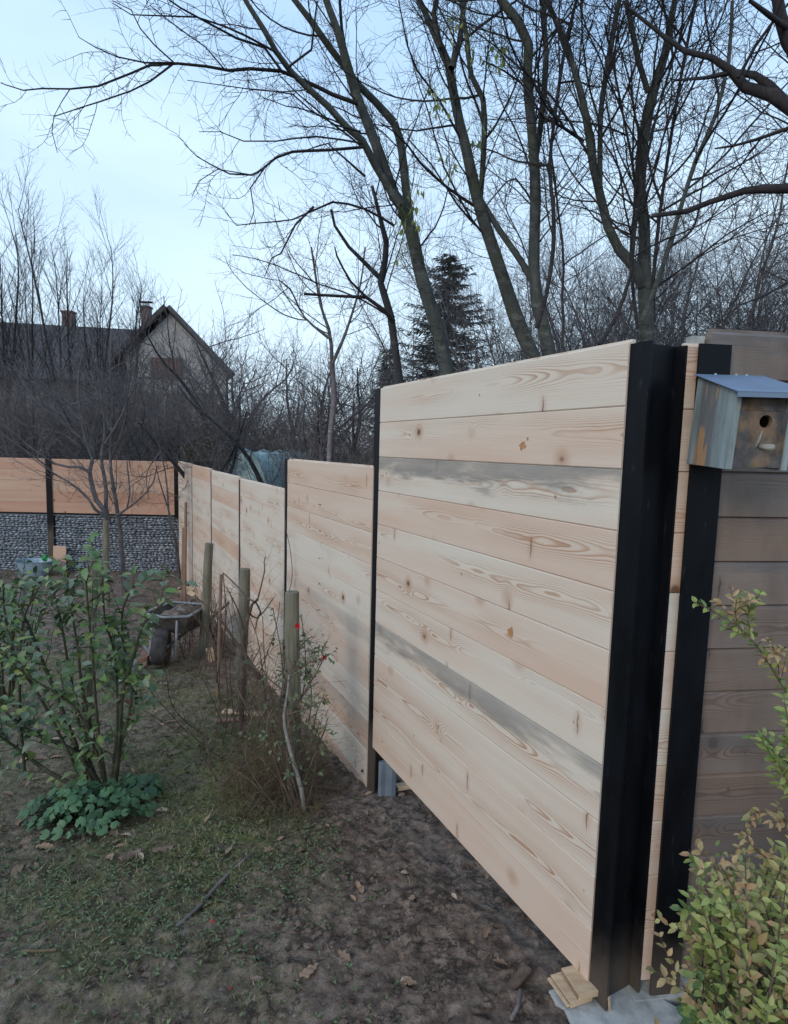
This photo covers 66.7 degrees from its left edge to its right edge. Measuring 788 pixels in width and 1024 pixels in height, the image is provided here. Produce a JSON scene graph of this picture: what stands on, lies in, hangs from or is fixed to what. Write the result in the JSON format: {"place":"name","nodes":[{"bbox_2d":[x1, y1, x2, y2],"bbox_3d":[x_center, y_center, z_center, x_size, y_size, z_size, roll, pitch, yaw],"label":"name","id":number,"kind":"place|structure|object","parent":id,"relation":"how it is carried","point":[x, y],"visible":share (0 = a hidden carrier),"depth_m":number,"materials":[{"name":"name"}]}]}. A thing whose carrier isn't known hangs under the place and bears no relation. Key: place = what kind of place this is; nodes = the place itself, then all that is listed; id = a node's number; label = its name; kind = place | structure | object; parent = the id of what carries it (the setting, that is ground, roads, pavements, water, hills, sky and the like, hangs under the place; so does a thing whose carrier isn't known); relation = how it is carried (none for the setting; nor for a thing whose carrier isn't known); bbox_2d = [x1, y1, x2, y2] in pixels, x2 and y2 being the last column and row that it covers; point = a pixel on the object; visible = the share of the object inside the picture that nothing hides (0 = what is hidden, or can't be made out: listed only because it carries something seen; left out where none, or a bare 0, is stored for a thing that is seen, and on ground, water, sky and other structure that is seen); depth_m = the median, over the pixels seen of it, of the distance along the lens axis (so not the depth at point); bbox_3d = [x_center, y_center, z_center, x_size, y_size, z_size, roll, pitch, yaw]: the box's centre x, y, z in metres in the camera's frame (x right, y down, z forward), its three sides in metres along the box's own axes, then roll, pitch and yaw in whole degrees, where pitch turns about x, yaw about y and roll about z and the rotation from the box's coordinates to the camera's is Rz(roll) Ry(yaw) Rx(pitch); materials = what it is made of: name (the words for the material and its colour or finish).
{"place":"outdoors","nodes":[
{"label":"outdoors","id":0,"kind":"place"},
{"bbox_2d":[0,601,479,1023],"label":"grass","id":1,"kind":"structure","parent":0,"point":[165,831],"depth_m":2.71,"materials":[{"name":"plant"}]},
{"bbox_2d":[196,722,360,829],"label":"dry grass","id":2,"kind":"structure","parent":0,"point":[261,780],"depth_m":3.37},
{"bbox_2d":[0,456,787,1023],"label":"ground","id":3,"kind":"structure","parent":0,"point":[436,842],"depth_m":2.43,"materials":[{"name":"soil"}]},
{"bbox_2d":[17,573,26,648],"bbox_3d":[-3.960,1.098,6.358,0.122,0.905,0.081,1,6,0],"label":"wooden stake","id":4,"kind":"object","parent":3,"relation":"on","point":[23,593],"visible":0.2,"depth_m":6.32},
{"bbox_2d":[0,168,44,443],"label":"upright tree","id":5,"kind":"object","parent":3,"relation":"on","point":[15,341],"visible":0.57,"depth_m":17.04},
{"bbox_2d":[0,395,44,457],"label":"bare shrub","id":6,"kind":"object","parent":3,"relation":"on","point":[17,430],"visible":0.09,"depth_m":13.82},
{"bbox_2d":[0,574,59,706],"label":"rose bush","id":7,"kind":"object","parent":3,"relation":"on","point":[11,680],"visible":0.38,"depth_m":4.62,"materials":[{"name":"green plant"}]},
{"bbox_2d":[0,191,66,438],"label":"upright tree","id":8,"kind":"object","parent":3,"relation":"on","point":[25,314],"visible":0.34,"depth_m":18.28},
{"bbox_2d":[15,558,54,576],"bbox_3d":[-6.398,0.994,10.686,0.682,0.272,0.520,1,6,0],"label":"zinc tub","id":9,"kind":"object","parent":3,"relation":"on","point":[39,563],"visible":0.69,"depth_m":10.54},
{"bbox_2d":[24,948,56,952],"bbox_3d":[-1.233,1.529,2.089,0.120,0.028,0.014,2,6,5],"label":"stick","id":10,"kind":"object","parent":3,"relation":"on","point":[40,950],"visible":1,"depth_m":2.09,"materials":[{"name":"brown wood"}]},
{"bbox_2d":[0,405,85,458],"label":"russet shrub","id":11,"kind":"object","parent":3,"relation":"on","point":[39,437],"visible":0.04,"depth_m":13.90,"materials":[{"name":"brown plant"}]},
{"bbox_2d":[53,546,66,571],"bbox_3d":[-6.193,0.866,11.083,0.236,0.475,0.067,1,6,-2],"label":"loose board","id":12,"kind":"object","parent":3,"relation":"on","point":[59,552],"visible":0.64,"depth_m":11.07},
{"bbox_2d":[0,310,133,442],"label":"long house","id":13,"kind":"structure","parent":3,"relation":"on","point":[72,314],"depth_m":34.47,"materials":[{"name":"tile"}]},
{"bbox_2d":[3,136,141,451],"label":"upright tree","id":14,"kind":"object","parent":3,"relation":"on","point":[68,334],"visible":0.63,"depth_m":16.35,"materials":[{"name":"plant"}]},
{"bbox_2d":[0,362,151,458],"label":"bare shrub","id":15,"kind":"object","parent":3,"relation":"on","point":[32,409],"visible":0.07,"depth_m":13.27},
{"bbox_2d":[0,362,152,451],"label":"old orchard tree","id":16,"kind":"object","parent":3,"relation":"on","point":[32,400],"visible":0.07,"depth_m":15.50,"materials":[{"name":"brown plant"}]},
{"bbox_2d":[0,368,162,458],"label":"bare shrub","id":17,"kind":"object","parent":3,"relation":"on","point":[44,417],"visible":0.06,"depth_m":14.73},
{"bbox_2d":[0,303,164,584],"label":"fruit tree","id":18,"kind":"object","parent":3,"relation":"on","point":[104,513],"visible":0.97,"depth_m":8.31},
{"bbox_2d":[2,368,162,456],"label":"bare shrub","id":19,"kind":"object","parent":3,"relation":"on","point":[57,414],"visible":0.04,"depth_m":14.88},
{"bbox_2d":[0,355,165,460],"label":"old orchard tree","id":20,"kind":"object","parent":3,"relation":"on","point":[32,429],"visible":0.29,"depth_m":12.45,"materials":[{"name":"brown plant"}]},
{"bbox_2d":[14,777,157,840],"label":"leafy ground plant","id":21,"kind":"object","parent":3,"relation":"on","point":[62,811],"visible":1,"depth_m":2.99,"materials":[{"name":"green plant"}]},
{"bbox_2d":[0,365,172,460],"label":"old orchard tree","id":22,"kind":"object","parent":3,"relation":"on","point":[16,407],"visible":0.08,"depth_m":13.17,"materials":[{"name":"brown plant"}]},
{"bbox_2d":[0,457,178,571],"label":"back fence","id":23,"kind":"object","parent":3,"relation":"on","point":[40,519],"visible":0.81,"depth_m":11.15,"materials":[{"name":"orange wood"}]},
{"bbox_2d":[0,331,178,459],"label":"bare shrub","id":24,"kind":"object","parent":3,"relation":"on","point":[17,455],"visible":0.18,"depth_m":13.04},
{"bbox_2d":[81,556,98,780],"bbox_3d":[-1.748,0.952,3.422,0.152,1.458,0.051,1,6,0],"label":"wooden stake","id":25,"kind":"object","parent":3,"relation":"on","point":[89,686],"visible":0.29,"depth_m":3.38,"materials":[{"name":"brown wood"}]},
{"bbox_2d":[0,532,198,789],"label":"rose bush","id":26,"kind":"object","parent":3,"relation":"on","point":[129,678],"visible":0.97,"depth_m":3.25,"materials":[{"name":"green plant"}]},
{"bbox_2d":[53,307,152,599],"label":"fruit tree","id":27,"kind":"object","parent":3,"relation":"on","point":[119,524],"visible":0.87,"depth_m":8.81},
{"bbox_2d":[2,335,206,464],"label":"old orchard tree","id":28,"kind":"object","parent":3,"relation":"on","point":[103,397],"visible":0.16,"depth_m":14.11,"materials":[{"name":"brown plant"}]},
{"bbox_2d":[102,521,109,607],"bbox_3d":[-4.060,0.781,8.437,0.106,1.321,0.094,1,6,0],"label":"wooden stake","id":29,"kind":"object","parent":3,"relation":"on","point":[105,543],"visible":0.69,"depth_m":8.38,"materials":[{"name":"brown wood"}]},
{"bbox_2d":[62,239,164,432],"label":"upright tree","id":30,"kind":"object","parent":3,"relation":"on","point":[137,314],"visible":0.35,"depth_m":18.95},
{"bbox_2d":[0,348,233,535],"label":"old orchard tree","id":31,"kind":"object","parent":3,"relation":"on","point":[79,443],"visible":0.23,"depth_m":11.70,"materials":[{"name":"brown plant"}]},
{"bbox_2d":[4,355,232,461],"bbox_3d":[-6.715,-1.596,15.085,5.836,5.138,4.899,1,6,-7],"label":"bare shrub","id":32,"kind":"object","parent":3,"relation":"on","point":[127,416],"visible":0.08,"depth_m":14.07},
{"bbox_2d":[118,848,141,861],"bbox_3d":[-1.207,1.559,2.724,0.054,0.030,0.104,5,7,33],"label":"bark piece","id":33,"kind":"object","parent":3,"relation":"on","point":[123,857],"visible":0.98,"depth_m":2.72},
{"bbox_2d":[111,772,166,799],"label":"leafy ground plant","id":34,"kind":"object","parent":3,"relation":"on","point":[153,786],"visible":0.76,"depth_m":3.35,"materials":[{"name":"green plant"}]},
{"bbox_2d":[21,368,299,546],"bbox_3d":[-4.374,-0.697,11.603,4.918,3.980,4.509,1,6,-5],"label":"old orchard tree","id":35,"kind":"object","parent":3,"relation":"on","point":[241,428],"visible":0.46,"depth_m":10.99,"materials":[{"name":"brown plant"}]},
{"bbox_2d":[151,430,180,586],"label":"shrub","id":36,"kind":"object","parent":3,"relation":"on","point":[175,543],"visible":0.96,"depth_m":9.63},
{"bbox_2d":[62,358,272,457],"bbox_3d":[-5.973,-1.641,15.879,5.843,5.144,4.905,1,6,-1],"label":"bare shrub","id":37,"kind":"object","parent":3,"relation":"on","point":[151,406],"visible":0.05,"depth_m":14.70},
{"bbox_2d":[111,301,235,440],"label":"gabled house","id":38,"kind":"structure","parent":3,"relation":"on","point":[189,330],"depth_m":33.27,"materials":[{"name":"tile"}]},
{"bbox_2d":[181,527,183,601],"bbox_3d":[-2.652,0.859,7.536,0.086,1.338,0.058,1,6,0],"label":"garden cane","id":39,"kind":"object","parent":3,"relation":"on","point":[182,568],"visible":0.34,"depth_m":7.49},
{"bbox_2d":[128,569,237,676],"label":"dry shrub","id":40,"kind":"object","parent":3,"relation":"on","point":[192,631],"visible":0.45,"depth_m":6.29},
{"bbox_2d":[140,599,229,665],"bbox_3d":[-2.224,1.225,6.351,0.525,0.508,1.243,2,6,9],"label":"wheelbarrow","id":41,"kind":"object","parent":3,"relation":"on","point":[161,642],"visible":0.86,"depth_m":5.97,"materials":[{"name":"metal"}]},
{"bbox_2d":[160,603,198,615],"bbox_3d":[-2.247,1.033,6.202,0.316,0.088,0.420,2,6,9],"label":"soil load","id":42,"kind":"object","parent":41,"relation":"in","point":[178,609],"visible":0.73,"depth_m":6.22},
{"bbox_2d":[183,502,186,601],"bbox_3d":[-2.485,0.715,7.118,0.068,1.673,0.038,1,6,0],"label":"garden cane","id":43,"kind":"object","parent":3,"relation":"on","point":[185,549],"visible":0.7,"depth_m":7.08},
{"bbox_2d":[88,537,315,782],"bbox_3d":[-1.113,0.932,4.035,1.246,1.471,1.802,0,6,-10],"label":"dry vine","id":44,"kind":"object","parent":3,"relation":"on","point":[243,688],"visible":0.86,"depth_m":4.13,"materials":[{"name":"plant"}]},
{"bbox_2d":[49,307,355,469],"bbox_3d":[-3.671,-1.671,14.187,6.943,5.619,6.365,2,6,4],"label":"old orchard tree","id":45,"kind":"object","parent":3,"relation":"on","point":[130,440],"visible":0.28,"depth_m":13.00,"materials":[{"name":"brown plant"}]},
{"bbox_2d":[107,363,297,468],"bbox_3d":[-4.697,-1.524,15.215,5.761,5.072,4.836,6,7,35],"label":"bare shrub","id":46,"kind":"object","parent":3,"relation":"on","point":[205,416],"visible":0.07,"depth_m":13.59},
{"bbox_2d":[0,711,408,1023],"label":"ground weeds","id":47,"kind":"object","parent":3,"relation":"on","point":[143,918],"visible":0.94,"depth_m":2.44,"materials":[{"name":"green plant"}]},
{"bbox_2d":[198,542,212,657],"bbox_3d":[-1.964,0.962,6.237,0.164,1.295,0.094,1,6,0],"label":"wooden stake","id":48,"kind":"object","parent":3,"relation":"on","point":[207,580],"visible":0.84,"depth_m":6.20,"materials":[{"name":"brown wood"}]},
{"bbox_2d":[95,305,323,454],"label":"old orchard tree","id":49,"kind":"object","parent":3,"relation":"on","point":[253,375],"visible":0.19,"depth_m":17.57,"materials":[{"name":"brown plant"}]},
{"bbox_2d":[175,853,250,927],"bbox_3d":[-0.742,1.570,2.507,0.020,0.096,0.544,3,6,16],"label":"stick","id":50,"kind":"object","parent":3,"relation":"on","point":[200,904],"visible":0.96,"depth_m":2.45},
{"bbox_2d":[216,574,222,698],"bbox_3d":[-1.473,1.093,5.043,0.063,1.155,0.030,1,6,0],"label":"garden cane","id":51,"kind":"object","parent":3,"relation":"on","point":[219,621],"visible":0.71,"depth_m":5.02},
{"bbox_2d":[133,380,321,467],"bbox_3d":[-3.905,-1.097,14.434,4.918,4.330,4.128,-2,7,-31],"label":"bare shrub","id":52,"kind":"object","parent":3,"relation":"on","point":[204,432],"visible":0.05,"depth_m":13.61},
{"bbox_2d":[76,263,381,468],"bbox_3d":[-4.384,-1.980,15.349,6.896,6.087,7.521,-2,7,-31],"label":"old orchard tree","id":53,"kind":"object","parent":3,"relation":"on","point":[173,371],"visible":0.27,"depth_m":12.86,"materials":[{"name":"brown plant"}]},
{"bbox_2d":[167,418,291,471],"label":"evergreen shrub","id":54,"kind":"object","parent":3,"relation":"on","point":[186,453],"visible":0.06,"depth_m":12.60,"materials":[{"name":"green plant"}]},
{"bbox_2d":[235,568,249,712],"bbox_3d":[-1.203,1.060,4.738,0.122,1.244,0.088,1,6,0],"label":"wooden stake","id":55,"kind":"object","parent":3,"relation":"on","point":[244,582],"visible":0.55,"depth_m":4.68,"materials":[{"name":"brown wood"}]},
{"bbox_2d":[68,338,424,525],"bbox_3d":[-2.944,-0.933,11.023,5.786,4.683,5.304,-4,8,-44],"label":"old orchard tree","id":56,"kind":"object","parent":3,"relation":"on","point":[177,466],"visible":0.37,"depth_m":10.52,"materials":[{"name":"brown plant"}]},
{"bbox_2d":[0,0,503,375],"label":"bare tree","id":57,"kind":"object","parent":3,"relation":"on","point":[378,161],"visible":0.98,"depth_m":4.15,"materials":[{"name":"brown plant"}]},
{"bbox_2d":[115,330,395,486],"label":"old orchard tree","id":58,"kind":"object","parent":3,"relation":"on","point":[250,460],"visible":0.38,"depth_m":10.32,"materials":[{"name":"brown plant"}]},
{"bbox_2d":[138,277,379,449],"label":"old orchard tree","id":59,"kind":"object","parent":3,"relation":"on","point":[205,362],"visible":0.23,"depth_m":15.60,"materials":[{"name":"brown plant"}]},
{"bbox_2d":[141,330,379,467],"bbox_3d":[-2.636,-1.381,13.512,5.887,5.183,4.942,3,6,12],"label":"bare shrub","id":60,"kind":"object","parent":3,"relation":"on","point":[260,426],"visible":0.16,"depth_m":12.54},
{"bbox_2d":[0,594,526,1023],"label":"soil clods","id":61,"kind":"object","parent":3,"relation":"on","point":[295,945],"visible":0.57,"depth_m":2.15,"materials":[{"name":"soil"}]},
{"bbox_2d":[227,449,315,487],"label":"polytunnel","id":62,"kind":"structure","parent":3,"relation":"on","point":[263,462],"depth_m":11.35,"materials":[{"name":"plastic"}]},
{"bbox_2d":[198,584,360,812],"bbox_3d":[-0.623,1.016,3.247,0.815,1.273,0.695,-1,7,-25],"label":"rose bush","id":63,"kind":"object","parent":3,"relation":"on","point":[292,762],"visible":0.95,"depth_m":3.22,"materials":[{"name":"brown plant"}]},
{"bbox_2d":[284,590,300,806],"bbox_3d":[-0.550,1.064,3.278,0.104,1.280,0.081,1,6,0],"label":"wooden stake","id":64,"kind":"object","parent":3,"relation":"on","point":[291,636],"visible":0.59,"depth_m":3.22,"materials":[{"name":"brown wood"}]},
{"bbox_2d":[215,398,374,461],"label":"bare shrub","id":65,"kind":"object","parent":3,"relation":"on","point":[314,433],"visible":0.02,"depth_m":13.79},
{"bbox_2d":[215,332,393,482],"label":"old orchard tree","id":66,"kind":"object","parent":3,"relation":"on","point":[320,423],"visible":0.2,"depth_m":11.12,"materials":[{"name":"brown plant"}]},
{"bbox_2d":[241,374,373,487],"bbox_3d":[-0.814,-0.320,9.352,3.511,3.682,4.182,4,7,26],"label":"bare shrub","id":67,"kind":"object","parent":3,"relation":"on","point":[320,456],"visible":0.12,"depth_m":9.16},
{"bbox_2d":[297,963,317,980],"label":"fallen leaf","id":68,"kind":"object","parent":3,"relation":"on","point":[306,972],"visible":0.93,"depth_m":2.04,"materials":[{"name":"brown plant"}]},
{"bbox_2d":[205,178,411,461],"bbox_3d":[-1.038,-1.236,7.686,2.597,5.666,1.562,1,6,0],"label":"pollard tree","id":69,"kind":"object","parent":3,"relation":"on","point":[332,412],"visible":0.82,"depth_m":7.62,"materials":[{"name":"plant"}]},
{"bbox_2d":[196,308,420,462],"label":"old orchard tree","id":70,"kind":"object","parent":3,"relation":"on","point":[322,372],"visible":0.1,"depth_m":11.83,"materials":[{"name":"brown plant"}]},
{"bbox_2d":[217,75,450,458],"bbox_3d":[-0.517,-1.060,5.478,1.913,5.540,1.436,4,6,19],"label":"bare tree","id":71,"kind":"object","parent":3,"relation":"on","point":[386,309],"visible":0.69,"depth_m":5.25,"materials":[{"name":"brown plant"}]},
{"bbox_2d":[308,384,392,464],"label":"bare shrub","id":72,"kind":"object","parent":3,"relation":"on","point":[371,460],"visible":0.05,"depth_m":8.31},
{"bbox_2d":[290,319,434,463],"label":"bare tree","id":73,"kind":"object","parent":3,"relation":"on","point":[341,412],"visible":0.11,"depth_m":8.17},
{"bbox_2d":[360,347,402,444],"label":"spruce","id":74,"kind":"object","parent":3,"relation":"on","point":[381,380],"visible":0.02,"depth_m":15.17,"materials":[{"name":"green plant"}]},
{"bbox_2d":[257,269,509,462],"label":"bare tree","id":75,"kind":"object","parent":3,"relation":"on","point":[413,340],"visible":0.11,"depth_m":11.86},
{"bbox_2d":[378,760,395,796],"bbox_3d":[-0.043,1.602,3.433,0.082,0.345,0.077,-1,7,-27],"label":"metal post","id":76,"kind":"object","parent":3,"relation":"on","point":[386,779],"visible":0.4,"depth_m":3.42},
{"bbox_2d":[316,318,539,464],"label":"bare tree","id":77,"kind":"object","parent":3,"relation":"on","point":[370,402],"visible":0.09,"depth_m":7.64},
{"bbox_2d":[359,250,502,464],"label":"spruce","id":78,"kind":"object","parent":3,"relation":"on","point":[431,359],"visible":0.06,"depth_m":12.06,"materials":[{"name":"green plant"}]},
{"bbox_2d":[178,339,687,1010],"bbox_3d":[-1.634,0.471,6.524,0.162,3.043,10.528,-2,7,-27],"label":"board fence","id":79,"kind":"object","parent":3,"relation":"on","point":[484,597],"visible":0.83,"depth_m":2.28,"materials":[{"name":"beige wood"}]},
{"bbox_2d":[313,0,567,358],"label":"bare tree","id":80,"kind":"object","parent":3,"relation":"on","point":[521,330],"visible":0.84,"depth_m":4.48,"materials":[{"name":"brown plant"}]},
{"bbox_2d":[500,964,531,991],"bbox_3d":[0.411,1.579,2.011,0.140,0.033,0.035,-4,8,-43],"label":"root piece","id":81,"kind":"object","parent":3,"relation":"on","point":[519,978],"visible":0.78,"depth_m":2.01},
{"bbox_2d":[510,989,521,1020],"bbox_3d":[0.390,1.566,1.899,0.019,0.019,0.113,4,7,25],"label":"stick","id":82,"kind":"object","parent":3,"relation":"on","point":[514,1012],"visible":1,"depth_m":1.89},
{"bbox_2d":[283,194,750,439],"bbox_3d":[2.442,-1.860,10.480,6.412,6.727,6.706,6,8,39],"label":"bare tree","id":83,"kind":"object","parent":3,"relation":"on","point":[405,360],"visible":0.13,"depth_m":9.71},
{"bbox_2d":[425,0,643,466],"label":"bare tree","id":84,"kind":"object","parent":3,"relation":"on","point":[531,271],"visible":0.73,"depth_m":4.22,"materials":[{"name":"brown plant"}]},
{"bbox_2d":[341,149,787,464],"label":"bare tree","id":85,"kind":"object","parent":3,"relation":"on","point":[492,342],"visible":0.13,"depth_m":6.79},
{"bbox_2d":[357,160,787,467],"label":"bare tree","id":86,"kind":"object","parent":3,"relation":"on","point":[631,309],"visible":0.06,"depth_m":7.48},
{"bbox_2d":[383,0,787,473],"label":"bare tree","id":87,"kind":"object","parent":3,"relation":"on","point":[562,290],"visible":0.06,"depth_m":5.43,"materials":[{"name":"plant"}]},
{"bbox_2d":[389,183,787,373],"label":"bare tree","id":88,"kind":"object","parent":3,"relation":"on","point":[502,305],"visible":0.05,"depth_m":11.22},
{"bbox_2d":[419,111,787,473],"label":"bare tree","id":89,"kind":"object","parent":3,"relation":"on","point":[661,295],"visible":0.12,"depth_m":5.44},
{"bbox_2d":[423,0,787,344],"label":"bare tree","id":90,"kind":"object","parent":3,"relation":"on","point":[647,284],"visible":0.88,"depth_m":4.01,"materials":[{"name":"brown plant"}]},
{"bbox_2d":[441,15,787,472],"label":"bare tree","id":91,"kind":"object","parent":3,"relation":"on","point":[761,273],"visible":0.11,"depth_m":6.09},
{"bbox_2d":[549,987,682,1023],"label":"footing","id":92,"kind":"object","parent":3,"relation":"on","point":[626,1008],"visible":0.67,"depth_m":1.89,"materials":[{"name":"concrete"}]},
{"bbox_2d":[548,972,591,1008],"bbox_3d":[0.573,1.556,1.954,0.097,0.020,0.110,-1,6,-20],"label":"wood offcut","id":93,"kind":"object","parent":92,"relation":"on","point":[561,987],"visible":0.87,"depth_m":1.93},
{"bbox_2d":[561,965,597,1000],"bbox_3d":[0.607,1.534,1.954,0.075,0.022,0.105,0,6,-16],"label":"wood offcut","id":94,"kind":"object","parent":93,"relation":"on","point":[581,986],"visible":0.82,"depth_m":1.93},
{"bbox_2d":[452,80,784,369],"bbox_3d":[4.793,-2.303,10.913,7.711,7.737,7.374,6,8,39],"label":"bare tree","id":95,"kind":"object","parent":3,"relation":"on","point":[720,191],"visible":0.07,"depth_m":9.18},
{"bbox_2d":[452,96,787,473],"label":"bare tree","id":96,"kind":"object","parent":3,"relation":"on","point":[565,287],"visible":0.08,"depth_m":6.56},
{"bbox_2d":[489,132,787,348],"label":"bare tree","id":97,"kind":"object","parent":3,"relation":"on","point":[560,267],"visible":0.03,"depth_m":9.54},
{"bbox_2d":[522,182,787,345],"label":"bare tree","id":98,"kind":"object","parent":3,"relation":"on","point":[701,272],"visible":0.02,"depth_m":10.94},
{"bbox_2d":[556,134,787,472],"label":"bare tree","id":99,"kind":"object","parent":3,"relation":"on","point":[671,289],"visible":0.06,"depth_m":6.78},
{"bbox_2d":[573,111,787,473],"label":"bare tree","id":100,"kind":"object","parent":3,"relation":"on","point":[759,263],"visible":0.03,"depth_m":7.58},
{"bbox_2d":[592,115,787,339],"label":"bare tree","id":101,"kind":"object","parent":3,"relation":"on","point":[713,325],"visible":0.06,"depth_m":7.02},
{"bbox_2d":[598,0,787,339],"bbox_3d":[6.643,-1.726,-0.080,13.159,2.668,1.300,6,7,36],"label":"bare tree","id":102,"kind":"object","parent":3,"relation":"on","point":[770,91],"visible":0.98,"depth_m":3.31,"materials":[{"name":"plant"}]},
{"bbox_2d":[626,328,787,1005],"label":"corner fence","id":103,"kind":"object","parent":3,"relation":"on","point":[719,701],"visible":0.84,"depth_m":1.87,"materials":[{"name":"brown wood"}]},
{"bbox_2d":[687,373,787,470],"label":"nest box","id":104,"kind":"object","parent":103,"relation":"attached to","point":[739,420],"visible":1,"depth_m":1.55,"materials":[{"name":"grey wood"}]},
{"bbox_2d":[675,985,745,1023],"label":"leafy ground plant","id":105,"kind":"object","parent":3,"relation":"on","point":[679,1009],"visible":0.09,"depth_m":1.89,"materials":[{"name":"green plant"}]},
{"bbox_2d":[646,585,787,1023],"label":"privet shrub","id":106,"kind":"object","parent":3,"relation":"on","point":[729,953],"visible":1,"depth_m":1.36,"materials":[{"name":"green plant"}]},
{"bbox_2d":[0,0,787,450],"label":"sky","id":107,"kind":"structure","parent":0,"point":[143,180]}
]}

